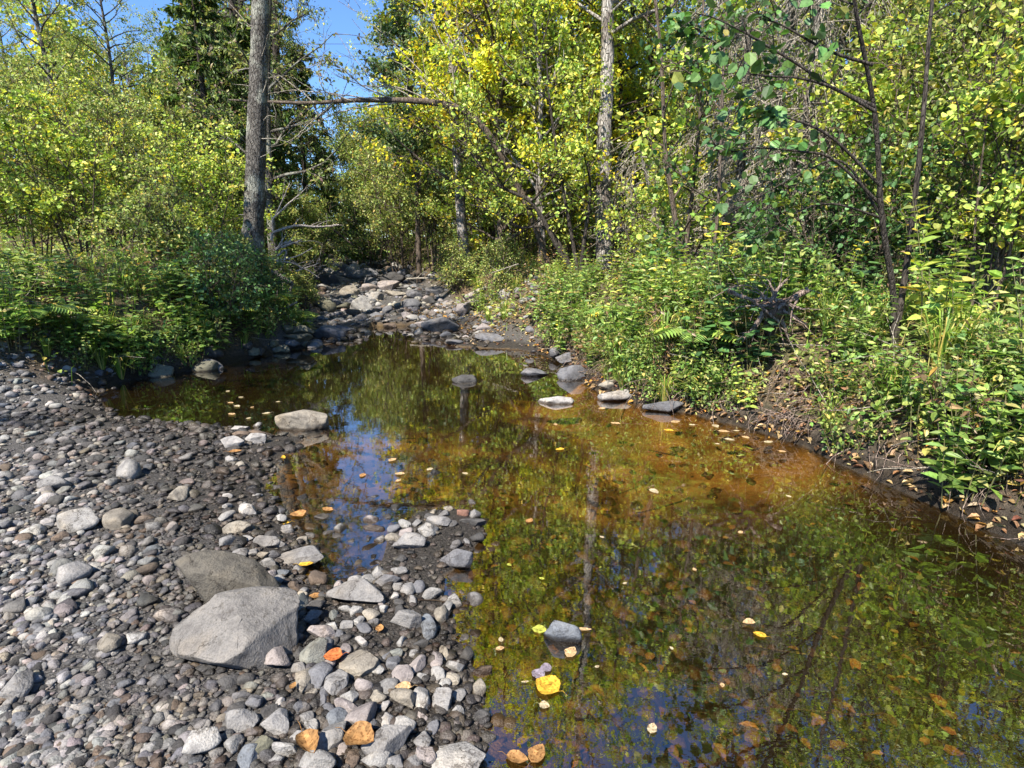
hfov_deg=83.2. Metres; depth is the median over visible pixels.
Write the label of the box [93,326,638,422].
water
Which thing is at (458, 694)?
stone
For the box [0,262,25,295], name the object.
bushy forb
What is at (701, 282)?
bushy forb
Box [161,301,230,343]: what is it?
bushy forb
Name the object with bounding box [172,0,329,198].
tree
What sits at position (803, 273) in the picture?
bushy forb
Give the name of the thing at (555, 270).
pale forb
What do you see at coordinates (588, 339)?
sedge tuft
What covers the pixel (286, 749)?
stone
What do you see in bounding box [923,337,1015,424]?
tall forb
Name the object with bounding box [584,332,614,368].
sedge tuft
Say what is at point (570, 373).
boulder
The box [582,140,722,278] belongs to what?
shrub
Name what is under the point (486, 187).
shrub
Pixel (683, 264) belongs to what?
pale forb
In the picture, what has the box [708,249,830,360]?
root plate
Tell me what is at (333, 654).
fallen leaf
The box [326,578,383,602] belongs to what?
stone
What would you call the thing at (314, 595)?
fallen leaf
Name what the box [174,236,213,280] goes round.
tall forb
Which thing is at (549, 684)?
fallen leaf
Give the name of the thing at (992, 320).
bushy forb
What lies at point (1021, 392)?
tall forb
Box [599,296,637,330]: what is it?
tall forb
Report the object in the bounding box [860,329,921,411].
tall forb
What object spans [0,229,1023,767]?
ground
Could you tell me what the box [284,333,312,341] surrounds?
stone
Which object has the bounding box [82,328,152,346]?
fern
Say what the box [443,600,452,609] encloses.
stone
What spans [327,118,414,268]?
shrub
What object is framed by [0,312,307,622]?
pebbles
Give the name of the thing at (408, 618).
stone
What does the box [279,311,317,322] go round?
fern
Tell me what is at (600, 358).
dry weed
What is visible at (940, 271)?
tall forb
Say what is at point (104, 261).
sedge tuft
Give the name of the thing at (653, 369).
bushy forb
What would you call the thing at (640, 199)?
shrub
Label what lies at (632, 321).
tall forb
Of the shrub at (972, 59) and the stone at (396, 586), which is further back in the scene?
the shrub at (972, 59)
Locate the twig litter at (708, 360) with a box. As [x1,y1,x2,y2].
[0,236,1023,478]
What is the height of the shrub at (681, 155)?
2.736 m
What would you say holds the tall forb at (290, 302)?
on the ground at (982, 571)
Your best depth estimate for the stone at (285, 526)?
3.22 m
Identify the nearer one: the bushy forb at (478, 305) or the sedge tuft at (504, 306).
the sedge tuft at (504, 306)
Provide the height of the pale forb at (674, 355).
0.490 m
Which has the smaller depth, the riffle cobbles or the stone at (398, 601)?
the stone at (398, 601)
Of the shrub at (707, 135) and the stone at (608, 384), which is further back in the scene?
the shrub at (707, 135)
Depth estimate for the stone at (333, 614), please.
2.37 m
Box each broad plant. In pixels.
[43,248,89,288]
[146,249,181,276]
[152,247,189,286]
[179,276,214,311]
[520,284,546,324]
[668,294,728,370]
[675,291,749,362]
[689,259,773,351]
[720,300,791,373]
[823,246,902,316]
[864,227,970,310]
[950,324,1015,374]
[955,358,1023,436]
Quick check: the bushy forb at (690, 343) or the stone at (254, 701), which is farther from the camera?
the bushy forb at (690, 343)
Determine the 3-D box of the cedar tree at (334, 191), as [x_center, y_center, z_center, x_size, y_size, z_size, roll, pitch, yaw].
[-7.277,-7.631,20.611,4.463,8.133,4.620,0,13,0]
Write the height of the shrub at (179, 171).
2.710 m
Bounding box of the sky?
[0,0,953,238]
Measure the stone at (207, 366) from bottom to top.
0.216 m
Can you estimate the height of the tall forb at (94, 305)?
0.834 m
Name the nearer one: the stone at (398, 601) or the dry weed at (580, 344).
the stone at (398, 601)
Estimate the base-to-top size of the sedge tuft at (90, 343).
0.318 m
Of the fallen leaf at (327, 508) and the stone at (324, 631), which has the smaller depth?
the stone at (324, 631)
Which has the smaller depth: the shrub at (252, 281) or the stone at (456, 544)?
the stone at (456, 544)
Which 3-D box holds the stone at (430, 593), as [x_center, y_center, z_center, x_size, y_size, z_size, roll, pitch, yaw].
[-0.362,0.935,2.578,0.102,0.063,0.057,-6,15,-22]
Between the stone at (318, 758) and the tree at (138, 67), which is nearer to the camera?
the stone at (318, 758)
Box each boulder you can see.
[169,586,299,669]
[174,549,279,602]
[275,410,328,433]
[311,297,336,312]
[312,324,344,337]
[421,317,459,332]
[557,365,588,380]
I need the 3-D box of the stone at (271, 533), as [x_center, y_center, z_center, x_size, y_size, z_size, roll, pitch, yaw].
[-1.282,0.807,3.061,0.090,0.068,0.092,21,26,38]
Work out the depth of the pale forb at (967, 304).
4.30 m
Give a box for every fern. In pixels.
[0,275,69,291]
[0,304,97,331]
[0,332,20,335]
[56,316,111,328]
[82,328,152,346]
[145,270,230,286]
[145,328,181,336]
[164,305,206,310]
[198,307,233,320]
[199,295,245,306]
[200,306,264,322]
[216,302,241,306]
[251,292,303,304]
[272,286,306,292]
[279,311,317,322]
[299,314,315,320]
[581,306,660,319]
[646,323,744,349]
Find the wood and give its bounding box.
[0,0,979,237]
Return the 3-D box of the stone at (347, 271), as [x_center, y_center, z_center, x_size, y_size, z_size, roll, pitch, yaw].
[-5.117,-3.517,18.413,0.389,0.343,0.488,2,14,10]
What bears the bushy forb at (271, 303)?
on the ground at (982, 571)
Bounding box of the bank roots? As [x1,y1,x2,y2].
[530,300,1023,539]
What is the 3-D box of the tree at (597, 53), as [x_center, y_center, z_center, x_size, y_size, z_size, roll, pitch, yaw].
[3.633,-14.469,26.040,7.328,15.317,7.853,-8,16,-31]
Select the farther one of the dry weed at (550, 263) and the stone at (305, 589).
the dry weed at (550, 263)
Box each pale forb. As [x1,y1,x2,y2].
[263,241,287,276]
[282,255,291,274]
[464,271,485,303]
[530,249,543,273]
[541,244,565,272]
[541,312,563,342]
[555,247,580,283]
[562,258,575,280]
[594,247,631,302]
[619,246,671,326]
[637,244,670,303]
[664,231,720,293]
[668,334,685,377]
[672,215,742,281]
[673,271,713,325]
[678,231,744,318]
[699,266,753,341]
[703,221,742,276]
[729,352,768,415]
[732,240,767,285]
[808,227,875,305]
[901,183,1023,347]
[903,243,989,353]
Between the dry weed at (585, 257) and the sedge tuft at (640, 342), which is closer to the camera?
the sedge tuft at (640, 342)
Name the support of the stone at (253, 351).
in the water
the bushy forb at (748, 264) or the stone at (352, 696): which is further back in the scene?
the bushy forb at (748, 264)
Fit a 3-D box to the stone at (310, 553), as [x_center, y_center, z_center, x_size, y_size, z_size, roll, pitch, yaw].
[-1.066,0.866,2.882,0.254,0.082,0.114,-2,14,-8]
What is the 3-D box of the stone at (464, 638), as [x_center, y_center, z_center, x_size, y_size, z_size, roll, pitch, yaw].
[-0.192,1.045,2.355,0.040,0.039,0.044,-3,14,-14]
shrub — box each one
[0,42,73,250]
[0,47,105,267]
[0,51,192,258]
[0,81,142,269]
[0,86,63,242]
[22,78,153,250]
[73,173,205,277]
[115,55,246,232]
[122,114,265,267]
[172,221,273,332]
[177,115,288,245]
[187,226,275,317]
[200,225,257,284]
[230,240,290,304]
[265,184,359,279]
[279,264,320,310]
[296,107,424,247]
[314,195,339,259]
[320,106,443,272]
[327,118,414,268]
[330,111,420,248]
[333,104,422,240]
[340,197,387,261]
[351,90,451,242]
[366,91,508,271]
[390,36,506,236]
[424,31,636,272]
[425,116,521,263]
[431,236,482,292]
[434,93,582,268]
[470,88,594,247]
[473,230,535,297]
[507,117,601,265]
[518,23,683,246]
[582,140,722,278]
[598,149,709,265]
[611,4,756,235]
[624,26,786,248]
[624,142,717,256]
[692,240,759,318]
[721,0,1021,287]
[731,209,800,281]
[739,113,952,293]
[759,0,995,297]
[775,172,881,293]
[803,0,1023,291]
[814,118,1012,298]
[854,0,1020,275]
[873,0,1023,320]
[887,0,1023,303]
[898,0,1023,277]
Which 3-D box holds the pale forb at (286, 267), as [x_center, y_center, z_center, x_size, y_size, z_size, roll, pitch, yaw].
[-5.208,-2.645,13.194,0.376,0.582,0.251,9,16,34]
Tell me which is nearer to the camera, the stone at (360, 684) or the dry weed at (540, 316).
the stone at (360, 684)
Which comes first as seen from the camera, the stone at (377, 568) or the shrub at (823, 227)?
the stone at (377, 568)
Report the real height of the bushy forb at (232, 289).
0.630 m
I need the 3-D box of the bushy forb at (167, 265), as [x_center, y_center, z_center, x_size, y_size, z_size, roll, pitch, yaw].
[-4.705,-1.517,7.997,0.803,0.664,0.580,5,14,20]
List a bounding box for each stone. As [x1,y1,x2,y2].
[0,670,33,699]
[37,475,71,488]
[53,469,62,474]
[56,507,98,532]
[56,560,92,586]
[97,632,122,652]
[102,508,134,529]
[116,459,141,479]
[126,632,147,644]
[148,364,173,377]
[166,486,189,500]
[181,726,221,753]
[192,360,218,371]
[201,359,223,369]
[202,346,223,357]
[217,673,238,689]
[218,510,235,520]
[219,535,234,546]
[220,435,244,447]
[222,493,232,498]
[222,503,231,507]
[222,520,252,534]
[224,734,243,753]
[225,455,237,460]
[225,708,259,732]
[227,701,245,710]
[231,426,250,429]
[231,544,242,551]
[232,431,249,436]
[232,548,247,555]
[232,690,250,699]
[235,461,245,466]
[237,673,255,685]
[237,743,257,767]
[238,503,255,514]
[242,340,252,349]
[244,535,253,541]
[245,433,266,443]
[245,694,263,708]
[247,548,256,555]
[248,347,259,355]
[249,430,269,434]
[251,422,262,429]
[253,535,280,547]
[255,735,273,753]
[257,552,268,558]
[259,558,275,568]
[260,691,273,700]
[260,703,277,717]
[260,708,288,735]
[264,646,290,665]
[265,530,280,536]
[267,550,279,557]
[268,569,275,576]
[269,340,278,347]
[269,496,279,501]
[269,754,284,760]
[272,345,289,352]
[272,742,296,756]
[274,574,285,582]
[275,545,323,567]
[275,697,284,705]
[276,514,286,521]
[276,541,285,547]
[276,569,289,574]
[278,508,285,513]
[281,524,291,528]
[281,528,293,532]
[283,325,293,332]
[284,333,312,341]
[285,339,299,347]
[286,581,301,591]
[289,730,302,739]
[290,325,314,334]
[291,661,305,672]
[292,565,301,570]
[292,646,303,658]
[293,700,303,713]
[295,667,311,693]
[296,536,307,541]
[297,493,308,503]
[299,587,308,592]
[299,592,308,609]
[299,637,327,664]
[299,711,313,722]
[299,749,335,767]
[304,532,314,538]
[304,610,322,623]
[304,718,318,729]
[305,600,326,610]
[306,688,318,694]
[307,339,322,348]
[307,625,335,637]
[308,570,327,584]
[308,661,332,688]
[309,307,320,315]
[311,284,332,289]
[314,513,329,521]
[316,286,326,291]
[316,721,346,751]
[317,591,325,598]
[318,273,352,284]
[319,685,330,705]
[321,530,333,538]
[322,268,334,272]
[322,702,334,710]
[324,498,334,506]
[324,669,348,695]
[325,636,332,652]
[325,660,335,666]
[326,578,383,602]
[326,707,347,724]
[327,622,337,629]
[329,609,338,620]
[330,298,344,305]
[332,270,346,277]
[332,533,345,541]
[333,523,346,533]
[334,580,343,586]
[334,629,343,637]
[334,697,356,712]
[335,325,356,331]
[336,741,347,756]
[337,302,350,308]
[338,605,350,611]
[339,263,348,270]
[339,285,359,294]
[339,620,353,628]
[339,649,379,678]
[340,643,351,655]
[340,690,358,702]
[343,259,366,264]
[343,268,355,275]
[344,297,355,302]
[344,701,376,725]
[345,309,359,315]
[345,748,360,767]
[346,263,359,270]
[346,538,354,544]
[347,268,378,279]
[347,575,361,580]
[350,295,372,310]
[350,605,363,616]
[352,559,364,568]
[353,616,364,625]
[354,678,373,691]
[355,636,367,646]
[356,313,367,319]
[356,622,371,633]
[360,329,372,333]
[361,283,379,290]
[361,525,384,534]
[361,536,373,544]
[361,724,411,755]
[361,751,391,767]
[362,574,375,582]
[362,608,379,620]
[363,515,378,524]
[364,277,378,284]
[364,495,379,502]
[365,291,383,300]
[366,261,385,267]
[367,554,377,561]
[368,618,379,625]
[369,312,384,316]
[369,507,378,514]
[369,719,376,730]
[370,689,386,702]
[372,566,383,574]
[372,664,383,674]
[373,571,383,578]
[374,535,384,543]
[375,574,400,585]
[377,280,400,289]
[378,272,405,281]
[379,605,387,612]
[379,678,398,693]
[379,700,390,710]
[381,513,391,522]
[381,712,392,725]
[382,306,392,312]
[383,323,396,327]
[384,290,405,295]
[384,532,399,541]
[386,655,400,669]
[387,266,397,272]
[387,524,400,532]
[387,754,402,767]
[389,688,415,708]
[390,592,398,598]
[390,609,421,628]
[390,648,402,655]
[391,504,405,512]
[391,566,407,573]
[391,664,413,681]
[392,532,425,548]
[392,582,402,590]
[393,555,406,563]
[394,599,403,604]
[394,604,403,613]
[394,715,416,732]
[396,269,409,275]
[397,636,406,646]
[398,519,411,528]
[399,527,412,536]
[400,582,414,594]
[401,312,410,318]
[402,299,420,307]
[405,314,418,320]
[406,289,422,297]
[407,754,422,765]
[409,595,416,602]
[409,649,417,656]
[409,654,425,673]
[412,519,420,526]
[413,580,424,592]
[413,639,428,647]
[413,730,431,746]
[414,321,424,327]
[414,328,422,334]
[414,686,431,709]
[415,746,435,763]
[417,673,426,677]
[418,522,438,537]
[418,711,427,720]
[420,296,435,303]
[421,613,437,639]
[422,587,442,598]
[424,513,433,518]
[425,286,443,293]
[425,719,438,734]
[426,515,450,525]
[429,310,436,315]
[430,651,442,666]
[431,470,441,477]
[431,666,444,679]
[432,687,451,710]
[432,741,485,767]
[433,605,447,622]
[437,678,450,685]
[439,510,448,515]
[439,549,472,568]
[439,645,448,659]
[440,331,450,336]
[443,506,452,510]
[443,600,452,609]
[445,339,462,344]
[445,661,464,671]
[445,672,459,684]
[446,593,462,607]
[449,520,457,526]
[450,539,461,548]
[452,375,477,382]
[452,688,465,700]
[452,705,464,713]
[455,300,479,315]
[457,509,468,515]
[458,590,467,597]
[459,518,485,526]
[459,646,473,660]
[460,634,468,641]
[465,591,483,609]
[467,499,476,507]
[469,509,480,518]
[469,532,484,541]
[472,665,491,676]
[472,678,485,697]
[472,709,490,720]
[475,323,490,330]
[475,333,504,341]
[494,288,511,300]
[513,292,523,298]
[521,368,547,376]
[537,396,573,407]
[544,620,581,650]
[549,347,560,357]
[555,352,575,364]
[597,389,631,401]
[598,379,613,388]
[642,401,683,412]
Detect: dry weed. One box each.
[67,241,130,296]
[90,240,130,280]
[127,242,162,281]
[188,246,216,269]
[247,290,281,328]
[494,279,515,302]
[513,257,536,285]
[535,250,548,279]
[536,303,546,332]
[546,253,555,270]
[547,242,567,264]
[555,310,588,361]
[562,333,577,356]
[567,243,599,275]
[568,313,612,374]
[569,328,596,364]
[583,330,620,377]
[595,311,645,362]
[606,254,625,282]
[611,256,639,296]
[632,283,671,326]
[637,295,670,354]
[641,307,700,369]
[650,340,669,387]
[665,317,702,380]
[673,290,718,329]
[713,337,734,372]
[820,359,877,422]
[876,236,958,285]
[881,274,920,331]
[893,251,914,294]
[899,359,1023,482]
[965,414,1008,483]
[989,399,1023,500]
[1002,252,1023,314]
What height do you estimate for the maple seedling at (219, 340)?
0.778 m
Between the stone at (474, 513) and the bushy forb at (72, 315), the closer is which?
the stone at (474, 513)
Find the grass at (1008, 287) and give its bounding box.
[0,227,1023,505]
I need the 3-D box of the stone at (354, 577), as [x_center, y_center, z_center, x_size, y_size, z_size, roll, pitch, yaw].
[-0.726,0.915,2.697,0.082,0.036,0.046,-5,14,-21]
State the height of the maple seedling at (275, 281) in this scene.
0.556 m
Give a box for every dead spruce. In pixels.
[636,0,793,271]
[667,0,831,273]
[683,0,864,262]
[697,0,938,283]
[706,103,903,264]
[714,0,953,266]
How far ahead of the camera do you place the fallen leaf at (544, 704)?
2.00 m
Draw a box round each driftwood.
[271,268,293,299]
[462,286,485,300]
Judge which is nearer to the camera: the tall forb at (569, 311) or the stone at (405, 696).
the stone at (405, 696)
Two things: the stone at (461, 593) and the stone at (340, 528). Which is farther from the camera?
the stone at (340, 528)
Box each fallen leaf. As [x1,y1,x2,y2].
[288,682,295,690]
[290,509,305,515]
[293,561,312,565]
[295,721,318,752]
[308,593,318,597]
[322,507,335,510]
[323,647,347,660]
[335,721,373,744]
[375,624,383,631]
[395,681,417,688]
[498,750,527,762]
[527,744,544,766]
[532,625,545,634]
[532,669,544,677]
[536,675,566,694]
[536,700,548,707]
[540,663,552,671]
[564,647,576,657]
[647,723,656,736]
[742,618,756,624]
[753,631,769,636]
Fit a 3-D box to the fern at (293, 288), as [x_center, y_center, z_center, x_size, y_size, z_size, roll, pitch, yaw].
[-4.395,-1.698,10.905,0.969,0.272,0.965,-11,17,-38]
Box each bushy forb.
[0,248,28,293]
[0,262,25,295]
[0,298,59,338]
[44,301,73,331]
[49,328,76,357]
[57,311,101,347]
[59,330,104,369]
[80,239,145,291]
[91,312,121,342]
[94,234,153,282]
[111,323,192,375]
[112,257,150,297]
[121,319,187,363]
[128,307,165,337]
[148,250,209,295]
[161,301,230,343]
[164,305,225,347]
[165,322,224,367]
[179,289,202,316]
[207,303,243,324]
[213,277,257,304]
[231,284,264,317]
[240,292,268,332]
[244,302,285,338]
[248,288,279,310]
[252,290,289,319]
[254,295,287,322]
[269,250,282,271]
[272,294,303,324]
[466,256,485,275]
[471,287,491,313]
[480,281,499,303]
[532,308,564,347]
[546,271,569,298]
[556,332,569,353]
[560,283,590,313]
[564,271,588,297]
[566,262,591,290]
[573,307,603,345]
[578,252,607,279]
[580,307,649,368]
[583,307,604,339]
[585,310,635,357]
[589,313,623,362]
[590,322,657,373]
[595,299,629,325]
[596,337,646,398]
[636,343,668,385]
[637,364,677,403]
[642,270,696,297]
[651,267,735,322]
[658,325,706,357]
[663,251,725,287]
[663,278,709,315]
[670,325,707,374]
[673,355,755,408]
[684,362,753,414]
[686,340,726,383]
[687,269,736,314]
[690,352,739,402]
[691,256,739,306]
[699,348,737,392]
[704,229,790,316]
[724,262,772,311]
[773,233,846,297]
[779,249,853,323]
[795,332,901,398]
[802,275,910,342]
[804,385,901,459]
[814,266,935,349]
[822,241,903,309]
[837,343,963,426]
[841,287,917,334]
[863,347,963,448]
[909,259,989,331]
[949,295,1023,353]
[949,312,1022,383]
[956,383,1023,489]
[973,345,1023,415]
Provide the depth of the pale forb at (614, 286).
8.59 m
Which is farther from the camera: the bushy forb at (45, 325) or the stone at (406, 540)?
the bushy forb at (45, 325)
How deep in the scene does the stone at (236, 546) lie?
2.85 m
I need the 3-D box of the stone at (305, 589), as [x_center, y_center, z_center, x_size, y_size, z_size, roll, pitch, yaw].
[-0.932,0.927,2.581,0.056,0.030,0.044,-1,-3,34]
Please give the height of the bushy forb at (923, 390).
0.580 m
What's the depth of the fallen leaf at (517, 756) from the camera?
1.79 m
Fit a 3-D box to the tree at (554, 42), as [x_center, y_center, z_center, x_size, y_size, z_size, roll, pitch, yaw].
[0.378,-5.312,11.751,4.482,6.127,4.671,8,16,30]
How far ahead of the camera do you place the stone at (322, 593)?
2.53 m
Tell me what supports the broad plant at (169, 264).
on the ground at (982, 571)
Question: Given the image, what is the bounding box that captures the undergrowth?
[0,218,1023,485]
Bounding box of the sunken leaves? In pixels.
[263,379,1023,767]
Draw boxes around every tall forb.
[0,233,45,289]
[0,273,32,351]
[45,292,78,323]
[46,250,77,285]
[60,254,121,315]
[88,298,145,373]
[139,269,176,310]
[163,298,203,351]
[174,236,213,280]
[201,234,240,289]
[273,286,297,309]
[277,286,301,322]
[532,280,556,319]
[534,263,564,301]
[541,280,586,343]
[549,283,573,328]
[552,301,572,354]
[555,263,591,320]
[555,273,605,344]
[563,307,577,342]
[569,303,592,335]
[570,309,596,357]
[573,303,600,352]
[577,333,600,374]
[578,245,612,298]
[599,290,637,342]
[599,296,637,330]
[609,245,645,298]
[611,257,640,295]
[617,279,652,348]
[621,253,642,295]
[621,323,655,374]
[624,334,655,381]
[630,220,681,300]
[633,322,652,358]
[640,258,695,319]
[644,330,666,375]
[659,245,688,273]
[659,254,705,321]
[668,252,692,285]
[671,337,711,408]
[677,290,730,359]
[685,258,710,285]
[686,265,732,314]
[693,255,746,318]
[736,226,801,314]
[763,243,789,279]
[769,240,832,320]
[813,233,871,294]
[813,237,863,292]
[821,276,854,319]
[825,291,898,369]
[827,352,865,402]
[849,306,882,351]
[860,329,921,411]
[896,223,979,322]
[916,351,1023,507]
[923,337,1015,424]
[966,370,1023,481]
[988,260,1023,402]
[1005,375,1023,431]
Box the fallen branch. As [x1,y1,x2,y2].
[267,171,338,277]
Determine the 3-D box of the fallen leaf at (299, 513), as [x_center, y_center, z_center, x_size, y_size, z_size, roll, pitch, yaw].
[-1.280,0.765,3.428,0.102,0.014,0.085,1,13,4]
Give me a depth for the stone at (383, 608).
2.41 m
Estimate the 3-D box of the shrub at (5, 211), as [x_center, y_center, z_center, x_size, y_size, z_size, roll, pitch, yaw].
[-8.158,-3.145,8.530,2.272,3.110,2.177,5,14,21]
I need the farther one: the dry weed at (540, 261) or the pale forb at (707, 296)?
the dry weed at (540, 261)
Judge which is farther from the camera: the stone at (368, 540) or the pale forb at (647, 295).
the pale forb at (647, 295)
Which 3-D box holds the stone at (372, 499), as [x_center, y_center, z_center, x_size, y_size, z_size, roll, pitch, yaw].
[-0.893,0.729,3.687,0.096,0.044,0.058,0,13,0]
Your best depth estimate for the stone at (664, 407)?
5.54 m
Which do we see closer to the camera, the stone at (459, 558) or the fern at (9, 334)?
the stone at (459, 558)
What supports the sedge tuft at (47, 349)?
on the ground at (982, 571)
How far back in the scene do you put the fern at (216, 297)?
8.06 m
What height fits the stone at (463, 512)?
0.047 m
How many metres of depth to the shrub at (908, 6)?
8.63 m
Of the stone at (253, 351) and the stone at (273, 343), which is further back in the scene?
the stone at (273, 343)
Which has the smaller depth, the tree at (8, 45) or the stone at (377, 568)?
the stone at (377, 568)
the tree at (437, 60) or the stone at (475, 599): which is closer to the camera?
the stone at (475, 599)
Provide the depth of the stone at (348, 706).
1.88 m
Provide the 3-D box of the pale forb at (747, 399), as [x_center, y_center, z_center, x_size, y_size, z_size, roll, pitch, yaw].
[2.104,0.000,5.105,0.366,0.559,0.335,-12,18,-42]
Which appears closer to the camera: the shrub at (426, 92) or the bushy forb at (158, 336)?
the bushy forb at (158, 336)
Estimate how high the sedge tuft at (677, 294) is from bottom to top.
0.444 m
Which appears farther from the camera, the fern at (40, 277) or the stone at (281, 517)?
the fern at (40, 277)
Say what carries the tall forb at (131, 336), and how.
on the ground at (982, 571)
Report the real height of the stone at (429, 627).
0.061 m
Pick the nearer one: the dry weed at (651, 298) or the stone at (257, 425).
the stone at (257, 425)
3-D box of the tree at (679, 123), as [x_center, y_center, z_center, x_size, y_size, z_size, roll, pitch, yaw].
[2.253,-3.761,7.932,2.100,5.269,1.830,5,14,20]
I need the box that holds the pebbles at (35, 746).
[0,403,495,767]
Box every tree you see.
[0,0,35,226]
[0,0,126,233]
[0,1,59,218]
[40,0,209,217]
[84,12,171,223]
[120,1,229,207]
[134,0,306,257]
[147,1,338,190]
[150,0,335,213]
[154,0,382,265]
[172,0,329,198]
[177,0,327,145]
[203,16,318,264]
[212,0,354,235]
[224,0,340,242]
[225,0,294,288]
[229,0,550,269]
[265,45,375,267]
[308,141,356,256]
[336,0,445,235]
[342,0,477,238]
[345,0,715,271]
[355,0,464,282]
[360,15,437,238]
[371,0,725,261]
[376,1,487,226]
[394,0,589,243]
[403,0,651,263]
[413,2,525,233]
[436,4,596,247]
[444,0,585,272]
[463,0,629,235]
[496,0,674,272]
[510,0,624,252]
[525,0,646,225]
[556,0,732,212]
[563,0,771,251]
[576,0,704,237]
[585,0,668,228]
[605,0,745,277]
[619,0,826,274]
[625,0,753,217]
[626,0,789,222]
[627,0,829,210]
[630,0,772,278]
[642,0,838,201]
[669,0,928,148]
[669,0,954,349]
[724,0,853,186]
[724,0,1012,255]
[747,0,1001,255]
[759,1,940,208]
[824,1,954,228]
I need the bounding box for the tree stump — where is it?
[238,229,253,272]
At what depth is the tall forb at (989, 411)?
3.26 m
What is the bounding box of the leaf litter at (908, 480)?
[0,232,1023,539]
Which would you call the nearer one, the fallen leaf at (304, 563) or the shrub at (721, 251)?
the fallen leaf at (304, 563)
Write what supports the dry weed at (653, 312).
on the ground at (982, 571)
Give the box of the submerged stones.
[251,426,786,767]
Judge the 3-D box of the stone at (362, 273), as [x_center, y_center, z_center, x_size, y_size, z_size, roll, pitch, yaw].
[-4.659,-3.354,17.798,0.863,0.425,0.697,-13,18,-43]
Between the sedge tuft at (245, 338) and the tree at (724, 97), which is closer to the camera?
the sedge tuft at (245, 338)
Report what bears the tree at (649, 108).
on the ground at (982, 571)
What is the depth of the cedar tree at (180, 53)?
13.51 m
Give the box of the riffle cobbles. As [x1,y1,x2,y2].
[266,249,560,352]
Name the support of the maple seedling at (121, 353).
on the ground at (982, 571)
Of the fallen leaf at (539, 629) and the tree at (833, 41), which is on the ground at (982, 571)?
the tree at (833, 41)
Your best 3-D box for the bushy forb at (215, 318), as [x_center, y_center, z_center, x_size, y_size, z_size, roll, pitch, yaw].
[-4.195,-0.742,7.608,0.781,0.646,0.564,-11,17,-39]
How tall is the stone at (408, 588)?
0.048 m
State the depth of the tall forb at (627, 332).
6.00 m
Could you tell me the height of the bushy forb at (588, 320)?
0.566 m
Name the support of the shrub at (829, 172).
on the ground at (982, 571)
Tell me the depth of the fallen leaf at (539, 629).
2.39 m
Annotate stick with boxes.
[274,301,300,325]
[329,227,353,245]
[407,271,470,284]
[491,263,518,272]
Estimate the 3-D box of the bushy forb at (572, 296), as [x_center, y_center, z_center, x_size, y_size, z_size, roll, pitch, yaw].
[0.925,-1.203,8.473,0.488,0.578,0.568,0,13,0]
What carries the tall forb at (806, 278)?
on the ground at (982, 571)
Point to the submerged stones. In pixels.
(608, 675)
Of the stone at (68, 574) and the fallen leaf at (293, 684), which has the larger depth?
the stone at (68, 574)
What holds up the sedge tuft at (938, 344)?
on the ground at (982, 571)
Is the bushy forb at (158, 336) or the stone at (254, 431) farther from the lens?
the bushy forb at (158, 336)
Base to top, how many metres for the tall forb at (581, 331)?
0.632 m
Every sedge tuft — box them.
[23,333,57,356]
[52,322,82,347]
[62,316,118,343]
[73,252,108,282]
[76,271,102,294]
[76,328,106,352]
[82,340,125,369]
[87,252,116,279]
[95,307,121,330]
[105,352,137,379]
[114,311,143,335]
[140,313,156,327]
[153,273,167,290]
[160,297,203,324]
[173,344,185,360]
[184,314,222,342]
[234,331,256,343]
[294,318,314,326]
[469,278,482,288]
[471,274,482,287]
[483,306,497,320]
[497,299,512,312]
[500,308,509,319]
[507,275,526,288]
[520,252,533,264]
[540,264,555,278]
[542,323,564,347]
[559,301,599,328]
[564,298,600,315]
[571,323,602,354]
[577,323,619,363]
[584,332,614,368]
[589,324,640,358]
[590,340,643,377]
[592,361,612,378]
[604,364,637,389]
[605,323,655,360]
[626,342,666,370]
[635,305,697,350]
[641,370,686,401]
[645,325,681,356]
[653,313,723,354]
[657,283,694,313]
[674,363,708,391]
[781,280,818,320]
[791,270,826,304]
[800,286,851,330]
[800,392,861,433]
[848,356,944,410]
[858,273,886,300]
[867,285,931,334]
[868,288,906,322]
[898,305,1007,369]
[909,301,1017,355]
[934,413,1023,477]
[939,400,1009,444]
[976,280,1021,317]
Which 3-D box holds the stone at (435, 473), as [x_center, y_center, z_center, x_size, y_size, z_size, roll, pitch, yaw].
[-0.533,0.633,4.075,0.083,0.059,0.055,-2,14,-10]
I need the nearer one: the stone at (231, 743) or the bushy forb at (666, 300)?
the stone at (231, 743)
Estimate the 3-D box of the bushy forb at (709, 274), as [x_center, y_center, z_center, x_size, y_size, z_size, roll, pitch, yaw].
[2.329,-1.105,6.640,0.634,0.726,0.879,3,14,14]
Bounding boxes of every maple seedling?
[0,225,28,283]
[0,257,45,328]
[27,254,78,304]
[30,311,91,356]
[46,296,103,356]
[50,303,97,335]
[80,317,122,359]
[99,308,142,362]
[112,307,158,364]
[137,257,195,304]
[139,257,207,305]
[146,280,209,336]
[165,300,189,326]
[189,302,232,359]
[210,284,226,305]
[229,311,267,341]
[260,269,285,291]
[296,309,313,326]
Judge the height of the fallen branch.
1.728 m
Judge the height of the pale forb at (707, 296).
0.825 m
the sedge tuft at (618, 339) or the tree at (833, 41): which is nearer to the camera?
the sedge tuft at (618, 339)
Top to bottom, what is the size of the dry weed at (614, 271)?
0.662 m
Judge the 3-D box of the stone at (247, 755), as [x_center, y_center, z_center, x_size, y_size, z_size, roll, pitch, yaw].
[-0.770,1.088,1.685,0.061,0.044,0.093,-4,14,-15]
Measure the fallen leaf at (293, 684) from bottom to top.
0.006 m
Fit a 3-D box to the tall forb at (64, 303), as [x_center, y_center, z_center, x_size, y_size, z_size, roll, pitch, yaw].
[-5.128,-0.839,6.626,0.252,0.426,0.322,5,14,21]

